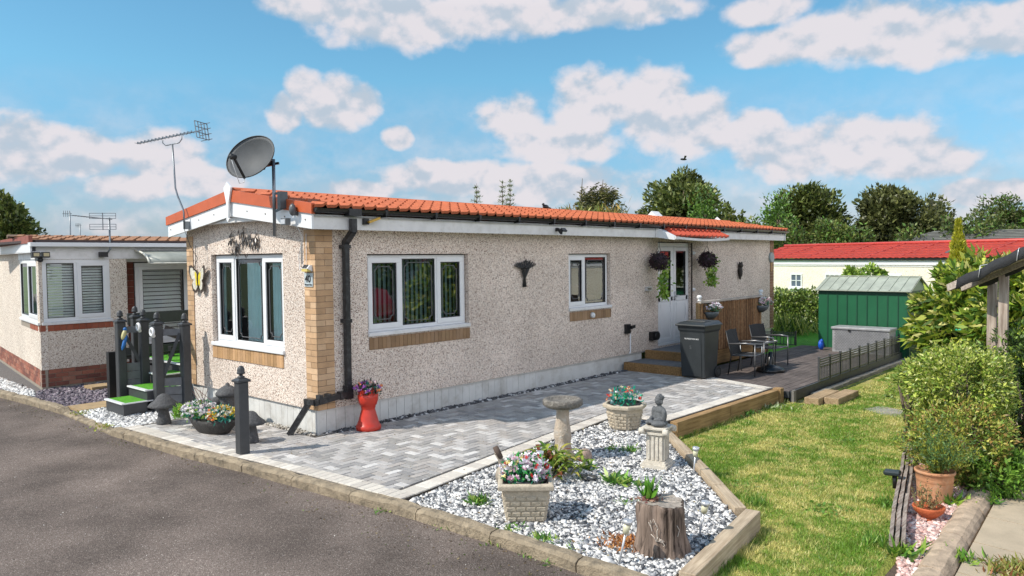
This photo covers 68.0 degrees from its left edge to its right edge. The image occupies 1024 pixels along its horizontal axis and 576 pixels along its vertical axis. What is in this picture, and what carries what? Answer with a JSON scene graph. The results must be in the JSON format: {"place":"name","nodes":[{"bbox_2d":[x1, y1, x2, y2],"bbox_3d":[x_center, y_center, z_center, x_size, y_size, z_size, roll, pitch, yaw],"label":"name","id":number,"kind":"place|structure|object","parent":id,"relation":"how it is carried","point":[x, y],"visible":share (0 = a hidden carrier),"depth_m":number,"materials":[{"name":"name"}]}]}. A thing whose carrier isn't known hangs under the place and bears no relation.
{"place":"outdoors","nodes":[
{"label":"outdoors","id":0,"kind":"place"},
{"bbox_2d":[0,362,113,427],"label":"side bed","id":1,"kind":"object","parent":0,"point":[7,372],"visible":0.05,"depth_m":15.68,"materials":[{"name":"gravel"}]},
{"bbox_2d":[0,377,35,396],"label":"white gravel","id":2,"kind":"structure","parent":1,"relation":"on","point":[11,386],"depth_m":14.13,"materials":[{"name":"gravel"}]},
{"bbox_2d":[35,379,129,405],"bbox_3d":[-7.213,1.871,13.976,2.292,0.142,2.784,1,3,42],"label":"purple slate","id":3,"kind":"object","parent":1,"relation":"on","point":[74,395],"visible":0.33,"depth_m":13.35,"materials":[{"name":"stone"}]},
{"bbox_2d":[0,234,187,389],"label":"neighbour park home","id":4,"kind":"object","parent":1,"relation":"on","point":[72,345],"visible":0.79,"depth_m":14.79,"materials":[{"name":"beige brick"}]},
{"bbox_2d":[19,260,39,325],"bbox_3d":[-9.369,0.062,14.766,0.232,1.215,2.130,-3,3,-41],"label":"window","id":5,"kind":"structure","parent":4,"relation":"in","point":[28,283],"depth_m":14.74,"materials":[{"name":"white plastic"}]},
{"bbox_2d":[42,259,112,325],"bbox_3d":[-8.280,0.064,14.437,0.150,1.215,1.230,1,3,42],"label":"window","id":6,"kind":"structure","parent":4,"relation":"in","point":[79,316],"depth_m":14.41,"materials":[{"name":"white plastic"}]},
{"bbox_2d":[134,249,186,263],"bbox_3d":[-6.275,-0.686,16.253,0.871,0.305,3.323,1,3,42],"label":"glazed canopy","id":7,"kind":"object","parent":4,"relation":"attached to","point":[166,256],"visible":0.44,"depth_m":15.15,"materials":[{"name":"clear plastic"}]},
{"bbox_2d":[134,263,187,343],"bbox_3d":[-6.795,0.277,16.562,0.149,1.680,2.780,1,3,42],"label":"patio door","id":8,"kind":"structure","parent":4,"relation":"in","point":[139,268],"depth_m":15.94,"materials":[{"name":"white plastic"}]},
{"bbox_2d":[106,346,179,397],"bbox_3d":[-5.909,1.463,13.670,0.125,0.880,2.603,1,3,40],"label":"rail fence","id":9,"kind":"object","parent":1,"relation":"on","point":[111,374],"visible":0.33,"depth_m":12.68,"materials":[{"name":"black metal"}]},
{"bbox_2d":[79,399,205,427],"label":"white gravel","id":10,"kind":"structure","parent":0,"point":[102,415],"depth_m":11.37,"materials":[{"name":"gravel"}]},
{"bbox_2d":[113,310,127,396],"bbox_3d":[-6.326,1.161,12.285,0.166,1.602,0.166,1,3,42],"label":"wooden post","id":11,"kind":"object","parent":10,"relation":"on","point":[121,365],"visible":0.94,"depth_m":12.23,"materials":[{"name":"grey paint"}]},
{"bbox_2d":[126,326,140,395],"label":"gate panel","id":12,"kind":"structure","parent":11,"relation":"attached to","point":[132,375],"depth_m":12.38,"materials":[{"name":"grey paint"}]},
{"bbox_2d":[104,353,180,415],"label":"garden steps","id":13,"kind":"structure","parent":10,"relation":"on","point":[139,399],"depth_m":11.85,"materials":[{"name":"grey paint"}]},
{"bbox_2d":[126,310,187,358],"bbox_3d":[-5.319,0.818,13.616,1.741,0.800,2.650,1,3,42],"label":"handrail","id":14,"kind":"object","parent":13,"relation":"on","point":[170,316],"visible":0.17,"depth_m":13.75,"materials":[{"name":"grey paint"}]},
{"bbox_2d":[136,309,149,383],"bbox_3d":[-6.046,1.150,12.478,0.166,1.602,0.166,1,3,42],"label":"wooden post","id":15,"kind":"object","parent":10,"relation":"on","point":[143,345],"visible":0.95,"depth_m":12.42,"materials":[{"name":"grey paint"}]},
{"bbox_2d":[149,312,164,412],"bbox_3d":[-5.497,1.172,11.787,0.166,1.602,0.166,1,3,42],"label":"wooden post","id":16,"kind":"object","parent":10,"relation":"on","point":[157,362],"visible":0.94,"depth_m":11.74,"materials":[{"name":"grey paint"}]},
{"bbox_2d":[177,313,192,408],"bbox_3d":[-5.129,1.177,11.929,0.166,1.572,0.166,1,3,42],"label":"wooden post","id":17,"kind":"object","parent":10,"relation":"on","point":[185,353],"visible":0.93,"depth_m":11.88,"materials":[{"name":"grey paint"}]},
{"bbox_2d":[163,329,181,410],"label":"gate panel","id":18,"kind":"structure","parent":17,"relation":"attached to","point":[172,384],"depth_m":11.85,"materials":[{"name":"grey paint"}]},
{"bbox_2d":[0,398,583,575],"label":"road","id":19,"kind":"structure","parent":0,"point":[214,523],"depth_m":6.92,"materials":[{"name":"asphalt"}]},
{"bbox_2d":[0,389,648,575],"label":"kerb","id":20,"kind":"structure","parent":19,"relation":"on","point":[568,559],"depth_m":7.32,"materials":[{"name":"concrete"}]},
{"bbox_2d":[125,371,772,500],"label":"block paving","id":21,"kind":"structure","parent":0,"point":[350,458],"depth_m":9.90,"materials":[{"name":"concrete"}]},
{"bbox_2d":[147,394,177,425],"bbox_3d":[-4.946,1.717,10.774,0.407,0.440,0.398,1,3,42],"label":"toadstool ornament","id":22,"kind":"object","parent":21,"relation":"on","point":[163,403],"visible":0.98,"depth_m":10.70,"materials":[{"name":"stone"}]},
{"bbox_2d":[171,387,234,434],"bbox_3d":[-4.159,1.640,10.264,1.215,0.599,0.514,1,3,31],"label":"boat planter","id":23,"kind":"object","parent":21,"relation":"on","point":[211,420],"visible":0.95,"depth_m":10.10,"materials":[{"name":"plastic"}]},
{"bbox_2d":[205,382,234,414],"bbox_3d":[-4.058,1.622,10.672,0.486,0.600,0.332,0,2,21],"label":"ornament","id":24,"kind":"object","parent":21,"relation":"on","point":[224,395],"visible":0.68,"depth_m":10.55,"materials":[{"name":"stone"}]},
{"bbox_2d":[231,366,250,454],"bbox_3d":[-3.226,1.491,9.067,0.161,1.132,0.161,1,3,42],"label":"wooden post","id":25,"kind":"object","parent":21,"relation":"on","point":[241,399],"visible":0.94,"depth_m":9.02,"materials":[{"name":"grey paint"}]},
{"bbox_2d":[249,411,265,443],"bbox_3d":[-3.312,1.756,9.625,0.356,0.400,0.352,1,3,42],"label":"toadstool ornament","id":26,"kind":"object","parent":21,"relation":"on","point":[255,419],"visible":0.6,"depth_m":9.56,"materials":[{"name":"stone"}]},
{"bbox_2d":[353,378,382,431],"bbox_3d":[-1.933,1.556,10.273,0.382,0.719,0.443,1,3,42],"label":"chimney pot planter","id":27,"kind":"object","parent":21,"relation":"on","point":[368,420],"visible":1,"depth_m":10.18,"materials":[{"name":"red ceramic"}]},
{"bbox_2d":[321,370,627,435],"bbox_3d":[-0.095,1.809,12.672,0.216,0.108,7.220,1,3,42],"label":"pebble strip","id":28,"kind":"object","parent":21,"relation":"on","point":[395,418],"visible":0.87,"depth_m":12.01,"materials":[{"name":"gravel"}]},
{"bbox_2d":[166,182,788,435],"bbox_3d":[0.966,-0.076,16.616,4.281,3.520,15.284,1,3,42],"label":"park home","id":29,"kind":"object","parent":21,"relation":"on","point":[412,306],"visible":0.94,"depth_m":11.91,"materials":[{"name":"stone"}]},
{"bbox_2d":[136,120,211,269],"bbox_3d":[-5.274,-1.339,11.979,1.226,2.487,0.437,0,2,16],"label":"tv aerial","id":30,"kind":"object","parent":29,"relation":"attached to","point":[186,224],"visible":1,"depth_m":11.83,"materials":[{"name":"metal"}]},
{"bbox_2d":[189,265,204,293],"bbox_3d":[-4.966,-0.138,12.001,0.540,0.450,0.041,1,3,42],"label":"butterfly ornament","id":31,"kind":"object","parent":29,"relation":"attached to","point":[197,279],"visible":1,"depth_m":12.02,"materials":[{"name":"beige ceramic"}]},
{"bbox_2d":[228,226,259,257],"bbox_3d":[-3.919,-0.661,11.072,0.923,0.488,0.062,1,3,42],"label":"leaf ornament","id":32,"kind":"object","parent":29,"relation":"attached to","point":[254,240],"visible":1,"depth_m":11.09,"materials":[{"name":"grey metal"}]},
{"bbox_2d":[211,254,284,354],"bbox_3d":[-3.868,0.208,11.213,2.060,1.390,0.210,1,3,42],"label":"window","id":33,"kind":"structure","parent":29,"relation":"in","point":[259,302],"depth_m":11.26,"materials":[{"name":"white plastic"}]},
{"bbox_2d":[226,135,287,235],"bbox_3d":[-3.322,-1.338,9.899,0.741,1.321,0.589,-2,2,-22],"label":"satellite dish","id":34,"kind":"object","parent":29,"relation":"attached to","point":[251,156],"visible":1,"depth_m":9.96,"materials":[{"name":"metal"}]},
{"bbox_2d":[367,255,470,336],"bbox_3d":[-1.430,0.075,11.398,0.280,1.140,2.010,1,3,42],"label":"window","id":35,"kind":"structure","parent":29,"relation":"in","point":[435,281],"depth_m":11.44,"materials":[{"name":"white plastic"}]},
{"bbox_2d":[568,254,611,311],"bbox_3d":[1.306,-0.122,14.694,0.585,1.055,1.380,1,3,42],"label":"window","id":36,"kind":"structure","parent":29,"relation":"in","point":[580,299],"depth_m":14.58,"materials":[{"name":"white plastic"}]},
{"bbox_2d":[674,247,686,339],"bbox_3d":[3.827,0.120,17.211,0.110,2.090,0.610,1,3,42],"label":"door","id":37,"kind":"structure","parent":29,"relation":"in","point":[680,301],"depth_m":17.23,"materials":[{"name":"white plastic"}]},
{"bbox_2d":[656,227,729,240],"bbox_3d":[4.002,-1.198,16.676,0.475,0.342,2.582,1,3,42],"label":"door canopy","id":38,"kind":"object","parent":29,"relation":"attached to","point":[673,233],"visible":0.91,"depth_m":16.37,"materials":[{"name":"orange tile"}]},
{"bbox_2d":[648,246,675,300],"bbox_3d":[3.149,-0.361,15.931,0.588,1.322,0.493,-1,2,-7],"label":"hanging basket","id":39,"kind":"object","parent":38,"relation":"hanging from","point":[659,261],"visible":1,"depth_m":15.86,"materials":[{"name":"wicker"}]},
{"bbox_2d":[696,246,720,287],"bbox_3d":[4.509,-0.545,17.406,0.582,1.100,0.488,-1,2,-10],"label":"hanging basket","id":40,"kind":"object","parent":38,"relation":"hanging from","point":[707,260],"visible":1,"depth_m":17.33,"materials":[{"name":"wicker"}]},
{"bbox_2d":[624,338,768,376],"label":"entrance platform","id":41,"kind":"structure","parent":21,"relation":"on","point":[665,360],"depth_m":15.53,"materials":[{"name":"brown wood"}]},
{"bbox_2d":[696,289,762,349],"bbox_3d":[4.824,0.690,16.645,0.114,1.205,3.100,1,3,42],"label":"reed screen","id":42,"kind":"object","parent":41,"relation":"on","point":[740,315],"visible":0.57,"depth_m":16.75,"materials":[{"name":"brown wood"}]},
{"bbox_2d":[675,319,722,377],"bbox_3d":[3.579,1.151,14.458,0.640,1.082,0.738,2,3,44],"label":"wheelie bin","id":43,"kind":"object","parent":21,"relation":"on","point":[699,338],"visible":1,"depth_m":14.25,"materials":[{"name":"plastic"}]},
{"bbox_2d":[0,0,1023,264],"label":"sky","id":44,"kind":"structure","parent":0,"point":[434,100],"materials":[{"name":"blue"}]},
{"bbox_2d":[47,267,989,548],"bbox_3d":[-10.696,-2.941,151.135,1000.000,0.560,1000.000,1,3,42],"label":"ground","id":45,"kind":"structure","parent":0,"point":[61,295],"depth_m":67.38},
{"bbox_2d":[0,188,52,278],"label":"oak tree","id":46,"kind":"object","parent":45,"relation":"on","point":[13,217],"visible":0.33,"depth_m":41.77,"materials":[{"name":"green plant"}]},
{"bbox_2d":[718,200,748,223],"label":"oak tree","id":47,"kind":"object","parent":45,"relation":"on","point":[726,210],"visible":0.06,"depth_m":45.73,"materials":[{"name":"green plant"}]},
{"bbox_2d":[771,179,856,239],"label":"oak tree","id":48,"kind":"object","parent":45,"relation":"on","point":[811,203],"visible":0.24,"depth_m":42.80,"materials":[{"name":"green plant"}]},
{"bbox_2d":[851,182,954,241],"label":"maple tree","id":49,"kind":"object","parent":45,"relation":"on","point":[884,211],"visible":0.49,"depth_m":41.33,"materials":[{"name":"green plant"}]},
{"bbox_2d":[893,229,1023,241],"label":"bungalow","id":50,"kind":"object","parent":45,"relation":"on","point":[1003,234],"visible":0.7,"depth_m":32.24,"materials":[{"name":"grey tile"}]},
{"bbox_2d":[969,191,1023,229],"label":"ash tree","id":51,"kind":"object","parent":45,"relation":"on","point":[1005,215],"visible":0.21,"depth_m":39.16,"materials":[{"name":"green plant"}]},
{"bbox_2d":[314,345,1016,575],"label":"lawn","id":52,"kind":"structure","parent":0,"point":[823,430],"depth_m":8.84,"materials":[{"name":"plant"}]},
{"bbox_2d":[573,178,603,210],"bbox_3d":[3.058,-1.421,30.038,2.184,5.804,1.922,-1,2,0],"label":"feathery tree","id":53,"kind":"object","parent":52,"relation":"on","point":[585,199],"visible":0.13,"depth_m":29.77,"materials":[{"name":"green plant"}]},
{"bbox_2d":[591,183,626,212],"bbox_3d":[3.651,-1.404,30.151,2.268,5.748,1.939,-1,2,-13],"label":"feathery tree","id":54,"kind":"object","parent":52,"relation":"on","point":[607,196],"visible":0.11,"depth_m":29.72,"materials":[{"name":"green plant"}]},
{"bbox_2d":[635,164,727,219],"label":"oak tree","id":55,"kind":"object","parent":52,"relation":"on","point":[673,193],"visible":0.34,"depth_m":40.87,"materials":[{"name":"green plant"}]},
{"bbox_2d":[670,405,729,437],"bbox_3d":[2.795,1.970,11.176,0.120,0.262,1.580,1,3,43],"label":"timber sleeper","id":56,"kind":"object","parent":52,"relation":"on","point":[686,425],"visible":0.65,"depth_m":11.07,"materials":[{"name":"brown wood"}]},
{"bbox_2d":[682,185,719,218],"bbox_3d":[8.997,-1.832,36.108,2.242,6.048,2.300,0,2,10],"label":"young tree","id":57,"kind":"object","parent":52,"relation":"on","point":[703,212],"visible":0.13,"depth_m":35.69,"materials":[{"name":"green plant"}]},
{"bbox_2d":[698,466,723,490],"bbox_3d":[2.059,2.082,7.882,0.110,0.294,0.636,-1,2,0],"label":"timber sleeper","id":58,"kind":"object","parent":52,"relation":"on","point":[709,476],"visible":0.46,"depth_m":7.84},
{"bbox_2d":[679,509,759,575],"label":"timber sleeper","id":59,"kind":"object","parent":52,"relation":"on","point":[730,539],"visible":0.82,"depth_m":6.03,"materials":[{"name":"wood"}]},
{"bbox_2d":[714,484,745,516],"bbox_3d":[2.062,2.110,7.210,0.110,0.290,0.693,-1,2,0],"label":"timber sleeper","id":60,"kind":"object","parent":52,"relation":"on","point":[736,505],"visible":0.47,"depth_m":7.10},
{"bbox_2d":[685,442,780,575],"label":"grass fringe","id":61,"kind":"object","parent":52,"relation":"on","point":[764,531],"depth_m":6.56,"materials":[{"name":"green plant"}]},
{"bbox_2d":[724,389,777,420],"bbox_3d":[3.935,1.910,12.416,0.120,0.260,1.770,1,3,42],"label":"timber sleeper","id":62,"kind":"object","parent":52,"relation":"on","point":[756,402],"visible":0.68,"depth_m":12.33,"materials":[{"name":"brown wood"}]},
{"bbox_2d":[757,189,809,258],"bbox_3d":[12.700,-1.844,37.062,3.326,5.920,3.239,0,2,8],"label":"young tree","id":63,"kind":"object","parent":52,"relation":"on","point":[773,219],"visible":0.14,"depth_m":36.83,"materials":[{"name":"green plant"}]},
{"bbox_2d":[765,328,817,353],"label":"turf","id":64,"kind":"structure","parent":52,"relation":"on","point":[810,340],"depth_m":21.17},
{"bbox_2d":[771,312,817,336],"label":"strappy plant","id":65,"kind":"object","parent":64,"relation":"on","point":[787,324],"visible":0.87,"depth_m":22.46,"materials":[{"name":"green plant"}]},
{"bbox_2d":[775,214,814,258],"bbox_3d":[12.370,-0.992,33.112,2.607,4.546,2.546,1,3,42],"label":"bush","id":66,"kind":"object","parent":52,"relation":"on","point":[792,237],"visible":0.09,"depth_m":32.75,"materials":[{"name":"green plant"}]},
{"bbox_2d":[773,285,818,331],"bbox_3d":[9.170,0.684,23.869,1.259,1.635,2.389,-3,3,-42],"label":"garden hedge","id":67,"kind":"object","parent":52,"relation":"on","point":[804,301],"visible":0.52,"depth_m":23.63,"materials":[{"name":"green plant"}]},
{"bbox_2d":[713,345,908,402],"bbox_3d":[6.276,1.752,16.424,2.564,0.270,6.985,1,3,42],"label":"decking","id":68,"kind":"object","parent":52,"relation":"on","point":[797,379],"visible":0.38,"depth_m":15.45,"materials":[{"name":"grey paint"}]},
{"bbox_2d":[725,328,764,376],"bbox_3d":[4.620,1.266,15.062,0.610,0.877,0.610,1,3,36],"label":"garden chair","id":69,"kind":"object","parent":68,"relation":"on","point":[734,344],"visible":1,"depth_m":15.10,"materials":[{"name":"grey metal"}]},
{"bbox_2d":[749,323,788,365],"bbox_3d":[5.465,1.213,16.190,0.610,0.877,0.610,-3,3,-40],"label":"garden chair","id":70,"kind":"object","parent":68,"relation":"on","point":[757,331],"visible":0.89,"depth_m":16.26,"materials":[{"name":"grey metal"}]},
{"bbox_2d":[831,325,896,354],"bbox_3d":[8.422,1.237,18.184,1.340,0.605,0.586,1,3,42],"label":"storage box","id":71,"kind":"object","parent":68,"relation":"on","point":[845,338],"visible":0.77,"depth_m":18.04,"materials":[{"name":"grey plastic"}]},
{"bbox_2d":[803,216,858,243],"bbox_3d":[13.902,-0.957,32.988,2.817,4.451,2.826,0,2,21],"label":"bush","id":72,"kind":"object","parent":52,"relation":"on","point":[827,232],"visible":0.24,"depth_m":32.47,"materials":[{"name":"green plant"}]},
{"bbox_2d":[824,389,858,404],"bbox_3d":[5.763,1.913,13.266,0.245,0.130,1.050,1,3,42],"label":"timber step","id":73,"kind":"object","parent":52,"relation":"on","point":[841,397],"visible":0.88,"depth_m":13.09,"materials":[{"name":"brown wood"}]},
{"bbox_2d":[833,220,875,242],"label":"bush","id":74,"kind":"object","parent":52,"relation":"on","point":[862,237],"visible":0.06,"depth_m":32.63,"materials":[{"name":"green plant"}]},
{"bbox_2d":[841,261,889,275],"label":"bush","id":75,"kind":"object","parent":52,"relation":"on","point":[849,270],"visible":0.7,"depth_m":20.28,"materials":[{"name":"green plant"}]},
{"bbox_2d":[815,275,928,358],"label":"metal shed","id":76,"kind":"structure","parent":52,"relation":"on","point":[876,301],"depth_m":18.73,"materials":[{"name":"metal"}]},
{"bbox_2d":[850,526,900,548],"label":"lawn weed","id":77,"kind":"object","parent":52,"relation":"on","point":[874,537],"visible":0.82,"depth_m":6.52,"materials":[{"name":"green plant"}]},
{"bbox_2d":[889,509,906,546],"bbox_3d":[3.366,2.165,6.617,0.122,0.240,0.776,1,3,28],"label":"log edging","id":78,"kind":"object","parent":52,"relation":"on","point":[897,531],"visible":0.93,"depth_m":6.55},
{"bbox_2d":[773,231,1023,320],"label":"neighbour park home","id":79,"kind":"object","parent":52,"relation":"on","point":[897,258],"visible":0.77,"depth_m":24.58,"materials":[{"name":"tile"}]},
{"bbox_2d":[892,489,908,516],"bbox_3d":[3.699,2.129,7.224,0.121,0.258,0.617,1,3,29],"label":"log edging","id":80,"kind":"object","parent":52,"relation":"on","point":[900,505],"visible":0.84,"depth_m":7.19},
{"bbox_2d":[882,352,932,437],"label":"leafy side shoots","id":81,"kind":"object","parent":52,"relation":"on","point":[897,377],"visible":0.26,"depth_m":10.39,"materials":[{"name":"green plant"}]},
{"bbox_2d":[885,424,982,575],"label":"border soil","id":82,"kind":"structure","parent":52,"relation":"on","point":[892,571],"depth_m":6.02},
{"bbox_2d":[895,459,968,575],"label":"pink gravel","id":83,"kind":"structure","parent":82,"relation":"on","point":[919,528],"depth_m":6.87,"materials":[{"name":"gravel"}]},
{"bbox_2d":[883,530,932,561],"bbox_3d":[3.226,2.126,6.266,0.419,0.210,0.501,1,3,42],"label":"border weed","id":84,"kind":"object","parent":83,"relation":"on","point":[899,550],"visible":0.88,"depth_m":6.23,"materials":[{"name":"green plant"}]},
{"bbox_2d":[911,479,945,520],"bbox_3d":[3.913,1.990,7.127,0.282,0.378,0.341,1,3,42],"label":"terracotta bowl","id":85,"kind":"object","parent":83,"relation":"on","point":[928,510],"visible":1,"depth_m":7.10,"materials":[{"name":"orange ceramic"}]},
{"bbox_2d":[914,465,955,503],"bbox_3d":[4.268,1.992,7.666,0.374,0.325,0.376,1,3,42],"label":"terracotta pot","id":86,"kind":"object","parent":83,"relation":"on","point":[945,479],"visible":0.77,"depth_m":7.53,"materials":[{"name":"ceramic"}]},
{"bbox_2d":[890,407,990,473],"bbox_3d":[4.306,1.561,7.581,0.759,0.732,0.754,-1,2,-11],"label":"rosemary bush","id":87,"kind":"object","parent":86,"relation":"in","point":[940,458],"visible":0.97,"depth_m":7.55,"materials":[{"name":"green plant"}]},
{"bbox_2d":[899,338,1023,448],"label":"variegated euonymus","id":88,"kind":"object","parent":83,"relation":"on","point":[994,371],"visible":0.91,"depth_m":8.63,"materials":[{"name":"green plant"}]},
{"bbox_2d":[892,390,1023,489],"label":"golden bush","id":89,"kind":"object","parent":82,"relation":"on","point":[983,416],"visible":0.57,"depth_m":8.14,"materials":[{"name":"green plant"}]},
{"bbox_2d":[954,441,1023,499],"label":"green ground shrub","id":90,"kind":"object","parent":82,"relation":"on","point":[1014,477],"visible":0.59,"depth_m":7.77,"materials":[{"name":"green plant"}]},
{"bbox_2d":[945,217,968,333],"bbox_3d":[8.518,0.287,14.547,1.252,3.300,1.265,1,3,42],"label":"golden conifer","id":91,"kind":"object","parent":52,"relation":"on","point":[958,243],"visible":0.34,"depth_m":14.43,"materials":[{"name":"yellow plant"}]},
{"bbox_2d":[897,242,1023,389],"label":"spotted laurel","id":92,"kind":"object","parent":52,"relation":"on","point":[932,317],"visible":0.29,"depth_m":13.16,"materials":[{"name":"green plant"}]},
{"bbox_2d":[932,213,990,238],"bbox_3d":[19.158,-1.034,33.126,3.176,4.485,2.934,1,3,42],"label":"bush","id":93,"kind":"object","parent":52,"relation":"on","point":[966,228],"visible":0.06,"depth_m":32.48,"materials":[{"name":"green plant"}]},
{"bbox_2d":[912,415,1022,575],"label":"garden kerb","id":94,"kind":"structure","parent":52,"relation":"on","point":[963,525],"depth_m":6.57,"materials":[{"name":"concrete"}]},
{"bbox_2d":[946,247,1023,418],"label":"rustic arch","id":95,"kind":"structure","parent":52,"relation":"on","point":[991,274],"depth_m":9.52,"materials":[{"name":"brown wood"}]},
{"bbox_2d":[951,270,1023,407],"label":"spotted laurel","id":96,"kind":"object","parent":52,"relation":"on","point":[975,322],"visible":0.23,"depth_m":11.91,"materials":[{"name":"green plant"}]},
{"bbox_2d":[964,318,1023,449],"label":"dark shrub","id":97,"kind":"object","parent":52,"relation":"on","point":[1016,346],"visible":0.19,"depth_m":9.50,"materials":[{"name":"green plant"}]},
{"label":"gravel bed","id":98,"kind":"structure","parent":52,"relation":"on","visible":0},
{"bbox_2d":[409,420,736,575],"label":"white and grey gravel","id":99,"kind":"object","parent":98,"relation":"on","point":[682,478],"visible":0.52,"depth_m":7.21,"materials":[{"name":"gravel"}]},
{"bbox_2d":[498,451,553,521],"bbox_3d":[0.120,1.759,6.828,0.495,0.604,0.509,-1,2,0],"label":"stone planter","id":100,"kind":"object","parent":99,"relation":"on","point":[527,488],"visible":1,"depth_m":6.66,"materials":[{"name":"beige stone"}]},
{"bbox_2d":[521,441,596,479],"bbox_3d":[0.402,1.859,8.149,0.916,0.293,1.136,1,3,42],"label":"lily plant","id":101,"kind":"object","parent":99,"relation":"on","point":[557,459],"visible":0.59,"depth_m":8.15,"materials":[{"name":"green plant"}]},
{"bbox_2d":[543,395,582,459],"bbox_3d":[0.588,1.626,8.783,0.466,0.705,0.465,1,3,42],"label":"bird bath","id":102,"kind":"object","parent":99,"relation":"on","point":[562,405],"visible":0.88,"depth_m":8.71,"materials":[{"name":"stone"}]},
{"bbox_2d":[589,529,638,553],"bbox_3d":[0.927,2.047,6.180,0.516,0.085,0.492,-2,3,-34],"label":"dried plant","id":103,"kind":"object","parent":99,"relation":"on","point":[619,538],"visible":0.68,"depth_m":6.15,"materials":[{"name":"brown plant"}]},
{"bbox_2d":[602,385,646,430],"bbox_3d":[1.530,1.608,10.309,0.559,0.580,0.569,0,2,22],"label":"stone planter","id":104,"kind":"object","parent":99,"relation":"on","point":[624,413],"visible":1,"depth_m":10.14,"materials":[{"name":"beige stone"}]},
{"bbox_2d":[638,424,676,470],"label":"classical pillar","id":105,"kind":"structure","parent":99,"relation":"on","point":[657,449],"depth_m":8.34,"materials":[{"name":"white stone"}]},
{"bbox_2d":[645,393,667,426],"bbox_3d":[1.601,1.349,8.398,0.269,0.358,0.240,1,3,42],"label":"seated statue","id":106,"kind":"object","parent":105,"relation":"on","point":[658,418],"visible":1,"depth_m":8.37,"materials":[{"name":"grey stone"}]},
{"bbox_2d":[632,493,691,559],"bbox_3d":[1.203,1.884,6.018,0.472,0.414,0.464,1,3,42],"label":"tree stump","id":107,"kind":"object","parent":99,"relation":"on","point":[661,531],"visible":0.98,"depth_m":5.88,"materials":[{"name":"brown wood"}]},
{"bbox_2d":[630,476,662,504],"bbox_3d":[1.100,1.612,6.083,0.262,0.232,0.266,1,3,42],"label":"primrose","id":108,"kind":"object","parent":107,"relation":"on","point":[649,493],"visible":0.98,"depth_m":6.07,"materials":[{"name":"green plant"}]},
{"bbox_2d":[955,457,1023,575],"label":"path","id":109,"kind":"structure","parent":0,"point":[1001,532],"depth_m":6.67,"materials":[{"name":"concrete"}]},
{"bbox_2d":[970,548,1023,575],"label":"corner shrub","id":110,"kind":"object","parent":109,"relation":"on","point":[1015,567],"visible":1,"depth_m":5.92,"materials":[{"name":"green plant"}]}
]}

